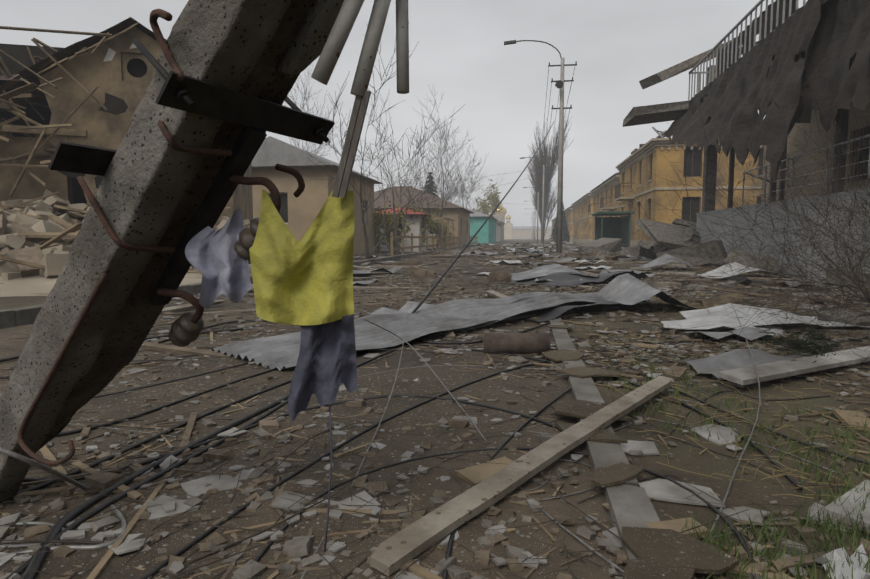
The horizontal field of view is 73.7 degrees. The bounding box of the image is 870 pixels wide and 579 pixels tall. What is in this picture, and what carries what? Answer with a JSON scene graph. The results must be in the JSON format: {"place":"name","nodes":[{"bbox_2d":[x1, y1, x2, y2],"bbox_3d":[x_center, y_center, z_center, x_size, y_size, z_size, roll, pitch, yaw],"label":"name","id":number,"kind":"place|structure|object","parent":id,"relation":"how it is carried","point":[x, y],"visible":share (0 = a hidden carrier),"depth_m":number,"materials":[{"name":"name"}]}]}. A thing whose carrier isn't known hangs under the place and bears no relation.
{"place":"outdoors","nodes":[
{"label":"outdoors","id":0,"kind":"place"},
{"bbox_2d":[0,26,111,161],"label":"planks","id":1,"kind":"object","parent":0,"point":[10,85],"visible":0.5,"depth_m":13.88,"materials":[{"name":"brown wood"}]},
{"bbox_2d":[0,239,622,578],"bbox_3d":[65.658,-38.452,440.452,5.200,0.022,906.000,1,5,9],"label":"road","id":2,"kind":"structure","parent":0,"point":[422,486],"depth_m":2.38,"materials":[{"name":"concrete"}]},
{"bbox_2d":[0,447,126,557],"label":"cable conduit","id":3,"kind":"object","parent":2,"relation":"on","point":[54,472],"visible":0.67,"depth_m":1.60,"materials":[{"name":"metal"}]},
{"bbox_2d":[0,0,343,500],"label":"broken pole","id":4,"kind":"object","parent":2,"relation":"on","point":[154,188],"visible":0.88,"depth_m":1.46,"materials":[{"name":"concrete"}]},
{"bbox_2d":[18,9,304,465],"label":"rusty pole hooks","id":5,"kind":"object","parent":4,"relation":"attached to","point":[267,183],"visible":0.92,"depth_m":1.47,"materials":[{"name":"brown metal"}]},
{"bbox_2d":[169,217,259,346],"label":"insulators","id":6,"kind":"object","parent":5,"relation":"attached to","point":[184,331],"visible":0.73,"depth_m":1.64,"materials":[{"name":"brown ceramic"}]},
{"bbox_2d":[185,208,251,307],"bbox_3d":[-0.559,-0.079,1.498,0.177,0.260,0.072,0,5,-2],"label":"grey cloth","id":7,"kind":"object","parent":5,"relation":"attached to","point":[217,262],"visible":1,"depth_m":1.51,"materials":[{"name":"fabric"}]},
{"bbox_2d":[249,189,354,324],"bbox_3d":[-0.328,-0.078,1.416,0.262,0.335,0.102,1,5,9],"label":"cloth","id":8,"kind":"object","parent":5,"relation":"attached to","point":[307,279],"visible":1,"depth_m":1.42,"materials":[{"name":"fabric"}]},
{"bbox_2d":[288,314,357,420],"bbox_3d":[-0.277,0.189,1.435,0.169,0.255,0.062,-1,5,-7],"label":"blue flag","id":9,"kind":"object","parent":5,"relation":"attached to","point":[326,366],"visible":1,"depth_m":1.43,"materials":[{"name":"fabric"}]},
{"bbox_2d":[324,405,331,551],"bbox_3d":[-0.264,0.470,1.439,0.013,0.370,0.028,4,7,41],"label":"hanging wire","id":10,"kind":"object","parent":9,"relation":"hanging from","point":[329,478],"visible":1,"depth_m":1.44,"materials":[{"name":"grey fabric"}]},
{"bbox_2d":[48,39,334,305],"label":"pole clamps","id":11,"kind":"object","parent":4,"relation":"attached to","point":[255,116],"visible":0.9,"depth_m":1.43,"materials":[{"name":"black metal"}]},
{"bbox_2d":[311,0,408,96],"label":"hanging slats","id":12,"kind":"object","parent":4,"relation":"attached to","point":[349,11],"visible":0.98,"depth_m":1.30,"materials":[{"name":"grey wood"}]},
{"bbox_2d":[332,90,370,197],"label":"flag laths","id":13,"kind":"object","parent":12,"relation":"attached to","point":[352,139],"visible":0.89,"depth_m":1.34,"materials":[{"name":"wood"}]},
{"bbox_2d":[209,305,536,370],"bbox_3d":[-0.217,0.314,5.264,0.950,0.137,3.394,4,7,40],"label":"corrugated sheet","id":14,"kind":"object","parent":2,"relation":"on","point":[282,351],"visible":0.62,"depth_m":4.69,"materials":[{"name":"grey metal"}]},
{"bbox_2d":[0,242,869,578],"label":"debris twigs","id":15,"kind":"object","parent":2,"relation":"on","point":[590,350],"visible":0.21,"depth_m":2.51,"materials":[{"name":"brown plant"}]},
{"bbox_2d":[0,243,869,578],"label":"debris splinters","id":16,"kind":"object","parent":2,"relation":"on","point":[130,526],"depth_m":2.43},
{"bbox_2d":[0,250,869,578],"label":"slate shards","id":17,"kind":"object","parent":2,"relation":"on","point":[132,542],"visible":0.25,"depth_m":2.00,"materials":[{"name":"grey stone"}]},
{"bbox_2d":[27,304,869,578],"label":"loose wires","id":18,"kind":"object","parent":2,"relation":"on","point":[591,548],"depth_m":2.47,"materials":[{"name":"black metal"}]},
{"bbox_2d":[160,243,869,334],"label":"debris boards","id":19,"kind":"object","parent":2,"relation":"on","point":[493,293],"visible":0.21,"depth_m":10.26,"materials":[{"name":"wood"}]},
{"bbox_2d":[484,332,549,354],"bbox_3d":[0.604,0.403,4.314,0.482,0.164,0.160,0,5,4],"label":"rusty pipe","id":20,"kind":"object","parent":2,"relation":"on","point":[517,343],"visible":0.84,"depth_m":4.25,"materials":[{"name":"brown metal"}]},
{"bbox_2d":[370,376,670,575],"bbox_3d":[0.686,0.641,1.974,2.704,0.070,1.069,-5,7,-44],"label":"long board","id":21,"kind":"object","parent":2,"relation":"on","point":[394,553],"visible":1,"depth_m":1.88,"materials":[{"name":"brown wood"}]},
{"bbox_2d":[415,292,652,331],"bbox_3d":[1.168,0.135,6.743,3.941,0.231,1.000,-5,7,-44],"label":"corrugated sheet","id":22,"kind":"object","parent":2,"relation":"on","point":[478,308],"visible":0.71,"depth_m":6.22,"materials":[{"name":"grey metal"}]},
{"bbox_2d":[353,242,837,339],"bbox_3d":[1.576,-3.025,41.670,23.107,0.300,76.883,1,5,9],"label":"debris sheet","id":23,"kind":"object","parent":2,"relation":"on","point":[749,332],"depth_m":12.33,"materials":[{"name":"grey metal"}]},
{"bbox_2d":[0,0,807,225],"label":"sky","id":24,"kind":"structure","parent":0,"point":[499,89],"materials":[{"name":"grey"}]},
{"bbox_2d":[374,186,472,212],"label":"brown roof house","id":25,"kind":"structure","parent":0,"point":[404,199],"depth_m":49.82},
{"bbox_2d":[0,239,869,578],"bbox_3d":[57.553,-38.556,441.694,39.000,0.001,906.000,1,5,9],"label":"verge","id":26,"kind":"structure","parent":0,"point":[708,463],"depth_m":2.58,"materials":[{"name":"soil"}]},
{"bbox_2d":[0,192,249,283],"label":"rubble boards","id":27,"kind":"object","parent":26,"relation":"on","point":[71,231],"visible":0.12,"depth_m":11.26,"materials":[{"name":"brown wood"}]},
{"bbox_2d":[0,264,251,296],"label":"sidewalk","id":28,"kind":"structure","parent":26,"relation":"on","point":[37,285],"depth_m":9.06,"materials":[{"name":"grey concrete"}]},
{"bbox_2d":[0,189,250,279],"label":"rubble blocks","id":29,"kind":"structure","parent":28,"relation":"on","point":[52,260],"depth_m":11.45,"materials":[{"name":"beige stone"}]},
{"bbox_2d":[0,27,252,225],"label":"ruined house walls","id":30,"kind":"structure","parent":26,"relation":"on","point":[118,93],"depth_m":14.53,"materials":[{"name":"beige paint"}]},
{"bbox_2d":[0,22,138,196],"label":"broken planks","id":31,"kind":"object","parent":30,"relation":"on","point":[39,130],"visible":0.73,"depth_m":14.04,"materials":[{"name":"brown wood"}]},
{"bbox_2d":[0,17,166,84],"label":"damaged roof","id":32,"kind":"structure","parent":30,"relation":"on","point":[67,52],"depth_m":14.12,"materials":[{"name":"grey wood"}]},
{"bbox_2d":[252,167,374,254],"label":"beige house","id":33,"kind":"structure","parent":26,"relation":"on","point":[299,214],"depth_m":26.06,"materials":[{"name":"paint"}]},
{"bbox_2d":[252,136,383,183],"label":"house roof","id":34,"kind":"structure","parent":33,"relation":"on","point":[272,152],"depth_m":25.39,"materials":[{"name":"grey metal"}]},
{"bbox_2d":[374,214,428,251],"bbox_3d":[-2.281,-3.658,37.832,3.200,2.300,3.500,1,5,9],"label":"fence","id":35,"kind":"object","parent":26,"relation":"on","point":[415,228],"visible":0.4,"depth_m":36.03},
{"bbox_2d":[374,207,435,216],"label":"red roof","id":36,"kind":"structure","parent":35,"relation":"on","point":[408,213],"depth_m":36.17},
{"bbox_2d":[374,208,469,247],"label":"brown roof house","id":37,"kind":"structure","parent":26,"relation":"on","point":[460,217],"depth_m":48.36,"materials":[{"name":"beige paint"}]},
{"bbox_2d":[282,23,571,258],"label":"tree branches","id":38,"kind":"object","parent":26,"relation":"on","point":[536,171],"visible":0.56,"depth_m":42.94,"materials":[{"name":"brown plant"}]},
{"bbox_2d":[390,217,477,255],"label":"verge fence frames","id":39,"kind":"structure","parent":26,"relation":"on","point":[447,244],"depth_m":35.32,"materials":[{"name":"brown wood"}]},
{"bbox_2d":[0,122,868,578],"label":"fallen cables","id":40,"kind":"object","parent":26,"relation":"on","point":[34,562],"visible":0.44,"depth_m":2.38,"materials":[{"name":"black rubber"}]},
{"bbox_2d":[372,179,502,250],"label":"shrubs","id":41,"kind":"object","parent":26,"relation":"on","point":[484,206],"visible":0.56,"depth_m":36.02,"materials":[{"name":"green plant"}]},
{"bbox_2d":[143,416,740,546],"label":"debris fragments","id":42,"kind":"object","parent":26,"relation":"on","point":[663,490],"visible":0.71,"depth_m":1.95,"materials":[{"name":"grey concrete"}]},
{"bbox_2d":[470,217,495,243],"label":"teal house","id":43,"kind":"structure","parent":26,"relation":"on","point":[486,234],"depth_m":75.64,"materials":[{"name":"teal paint"}]},
{"bbox_2d":[467,209,498,220],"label":"shed roof","id":44,"kind":"structure","parent":43,"relation":"on","point":[476,214],"depth_m":75.84,"materials":[{"name":"grey metal"}]},
{"bbox_2d":[424,172,571,241],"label":"spruce","id":45,"kind":"object","parent":26,"relation":"on","point":[565,234],"visible":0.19,"depth_m":96.42,"materials":[{"name":"plant"}]},
{"bbox_2d":[496,224,500,241],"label":"house","id":46,"kind":"structure","parent":26,"relation":"on","point":[498,232],"depth_m":112.82,"materials":[{"name":"beige paint"}]},
{"bbox_2d":[497,222,503,240],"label":"house","id":47,"kind":"structure","parent":26,"relation":"on","point":[502,233],"depth_m":146.30,"materials":[{"name":"beige paint"}]},
{"bbox_2d":[494,215,512,238],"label":"distant building","id":48,"kind":"structure","parent":26,"relation":"on","point":[508,225],"depth_m":319.26,"materials":[{"name":"beige paint"}]},
{"bbox_2d":[493,200,510,218],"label":"church domes","id":49,"kind":"structure","parent":48,"relation":"on","point":[503,211],"depth_m":322.53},
{"bbox_2d":[532,57,564,252],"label":"utility poles","id":50,"kind":"object","parent":26,"relation":"on","point":[560,193],"visible":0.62,"depth_m":28.79,"materials":[{"name":"wood"}]},
{"bbox_2d":[356,68,701,220],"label":"overhead wires","id":51,"kind":"object","parent":50,"relation":"hanging from","point":[549,153],"visible":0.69,"depth_m":39.07,"materials":[{"name":"black metal"}]},
{"bbox_2d":[504,40,576,213],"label":"lamp pole fittings","id":52,"kind":"object","parent":50,"relation":"attached to","point":[559,84],"visible":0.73,"depth_m":28.39,"materials":[{"name":"grey metal"}]},
{"bbox_2d":[509,271,644,286],"bbox_3d":[2.897,-0.275,11.461,1.400,0.209,3.275,4,7,40],"label":"dark sheet","id":53,"kind":"object","parent":26,"relation":"on","point":[564,279],"visible":0.75,"depth_m":10.65,"materials":[{"name":"metal"}]},
{"bbox_2d":[510,297,653,321],"bbox_3d":[1.589,0.173,6.830,2.274,0.131,0.900,-4,7,-41],"label":"dark sheet","id":54,"kind":"object","parent":26,"relation":"on","point":[549,313],"visible":0.33,"depth_m":6.19,"materials":[{"name":"metal"}]},
{"bbox_2d":[592,211,634,250],"bbox_3d":[11.016,-3.567,36.142,2.100,2.420,3.600,1,5,9],"label":"kiosk","id":55,"kind":"object","parent":26,"relation":"on","point":[613,227],"visible":0.67,"depth_m":37.47,"materials":[{"name":"teal metal"}]},
{"bbox_2d":[525,252,739,578],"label":"kerb dirt patches","id":56,"kind":"object","parent":26,"relation":"on","point":[668,554],"visible":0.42,"depth_m":1.57,"materials":[{"name":"soil"}]},
{"bbox_2d":[457,343,869,538],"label":"debris pieces","id":57,"kind":"object","parent":26,"relation":"on","point":[476,474],"visible":0.58,"depth_m":2.07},
{"bbox_2d":[635,218,700,253],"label":"slab","id":58,"kind":"structure","parent":26,"relation":"on","point":[664,237],"depth_m":21.30,"materials":[{"name":"concrete"}]},
{"bbox_2d":[542,294,869,548],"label":"straw litter","id":59,"kind":"object","parent":26,"relation":"on","point":[730,444],"visible":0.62,"depth_m":2.56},
{"bbox_2d":[556,276,869,578],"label":"verge grass tufts","id":60,"kind":"object","parent":26,"relation":"on","point":[825,529],"visible":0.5,"depth_m":1.74,"materials":[{"name":"green plant"}]},
{"bbox_2d":[602,1,869,378],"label":"bare shrub branches","id":61,"kind":"object","parent":26,"relation":"on","point":[864,290],"visible":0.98,"depth_m":4.96,"materials":[{"name":"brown plant"}]},
{"bbox_2d":[717,346,869,531],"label":"grey boards","id":62,"kind":"object","parent":26,"relation":"on","point":[771,371],"visible":0.9,"depth_m":3.36,"materials":[{"name":"wood"}]},
{"bbox_2d":[756,324,846,362],"bbox_3d":[2.567,0.364,4.038,1.060,0.235,0.580,-3,6,-33],"label":"pine bough","id":63,"kind":"object","parent":62,"relation":"on","point":[826,347],"depth_m":4.01,"materials":[{"name":"plant"}]},
{"bbox_2d":[563,208,572,241],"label":"yellow house","id":64,"kind":"structure","parent":0,"point":[569,215],"depth_m":112.83,"materials":[{"name":"paint"}]},
{"bbox_2d":[571,194,592,243],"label":"yellow house","id":65,"kind":"structure","parent":0,"point":[582,221],"depth_m":85.93,"materials":[{"name":"paint"}]},
{"bbox_2d":[539,239,625,570],"bbox_3d":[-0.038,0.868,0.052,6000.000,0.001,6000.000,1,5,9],"label":"curb","id":66,"kind":"structure","parent":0,"point":[611,525],"depth_m":1.86,"materials":[{"name":"grey concrete"}]},
{"bbox_2d":[0,239,659,565],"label":"kerb","id":67,"kind":"structure","parent":66,"relation":"on","point":[630,503],"depth_m":2.32,"materials":[{"name":"concrete"}]},
{"bbox_2d":[0,238,869,578],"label":"debris","id":68,"kind":"object","parent":66,"relation":"on","point":[300,546],"depth_m":2.46,"materials":[{"name":"grey concrete"}]},
{"bbox_2d":[512,229,551,238],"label":"wall","id":69,"kind":"structure","parent":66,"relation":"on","point":[522,233],"depth_m":412.83,"materials":[{"name":"beige paint"}]},
{"bbox_2d":[512,226,551,228],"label":"house end roof","id":70,"kind":"structure","parent":69,"relation":"on","point":[526,227],"depth_m":416.64,"materials":[{"name":"grey metal"}]},
{"bbox_2d":[588,175,619,240],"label":"yellow house","id":71,"kind":"structure","parent":0,"point":[603,197],"depth_m":58.82,"materials":[{"name":"paint"}]},
{"bbox_2d":[590,172,619,191],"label":"roof edge","id":72,"kind":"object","parent":71,"relation":"on","point":[612,176],"depth_m":57.49,"materials":[{"name":"grey metal"}]},
{"bbox_2d":[631,127,668,153],"bbox_3d":[20.112,-10.116,37.636,12.888,2.806,10.048,1,5,9],"label":"roof ornament","id":73,"kind":"object","parent":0,"point":[658,136],"visible":0.04,"depth_m":39.30,"materials":[{"name":"grey metal"}]},
{"bbox_2d":[623,40,739,211],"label":"broken slabs","id":74,"kind":"structure","parent":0,"point":[649,114],"depth_m":20.45,"materials":[{"name":"concrete"}]},
{"bbox_2d":[614,138,763,247],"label":"yellow house","id":75,"kind":"structure","parent":0,"point":[648,156],"depth_m":34.37,"materials":[{"name":"paint"}]},
{"bbox_2d":[688,0,805,100],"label":"balcony railing","id":76,"kind":"object","parent":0,"point":[760,2],"visible":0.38,"depth_m":15.91,"materials":[{"name":"grey metal"}]},
{"bbox_2d":[701,51,856,102],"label":"balcony soffit","id":77,"kind":"structure","parent":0,"point":[808,83],"depth_m":17.63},
{"bbox_2d":[696,188,869,277],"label":"terrace base wall","id":78,"kind":"structure","parent":0,"point":[737,218],"depth_m":14.10,"materials":[{"name":"grey concrete"}]},
{"bbox_2d":[742,134,869,205],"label":"terrace railing","id":79,"kind":"object","parent":78,"relation":"on","point":[827,147],"visible":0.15,"depth_m":13.52,"materials":[{"name":"brown wood"}]},
{"bbox_2d":[761,101,869,203],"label":"building wall","id":80,"kind":"structure","parent":0,"point":[852,127],"depth_m":19.23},
{"bbox_2d":[700,0,855,207],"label":"wooden posts","id":81,"kind":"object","parent":80,"relation":"attached to","point":[842,123],"depth_m":14.87,"materials":[{"name":"brown wood"}]},
{"bbox_2d":[661,0,869,181],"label":"damaged roof","id":82,"kind":"structure","parent":81,"relation":"attached to","point":[743,82],"depth_m":12.15,"materials":[{"name":"grey metal"}]},
{"bbox_2d":[848,126,869,180],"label":"window grilles","id":83,"kind":"object","parent":80,"relation":"attached to","point":[860,151],"depth_m":16.71,"materials":[{"name":"metal"}]}
]}

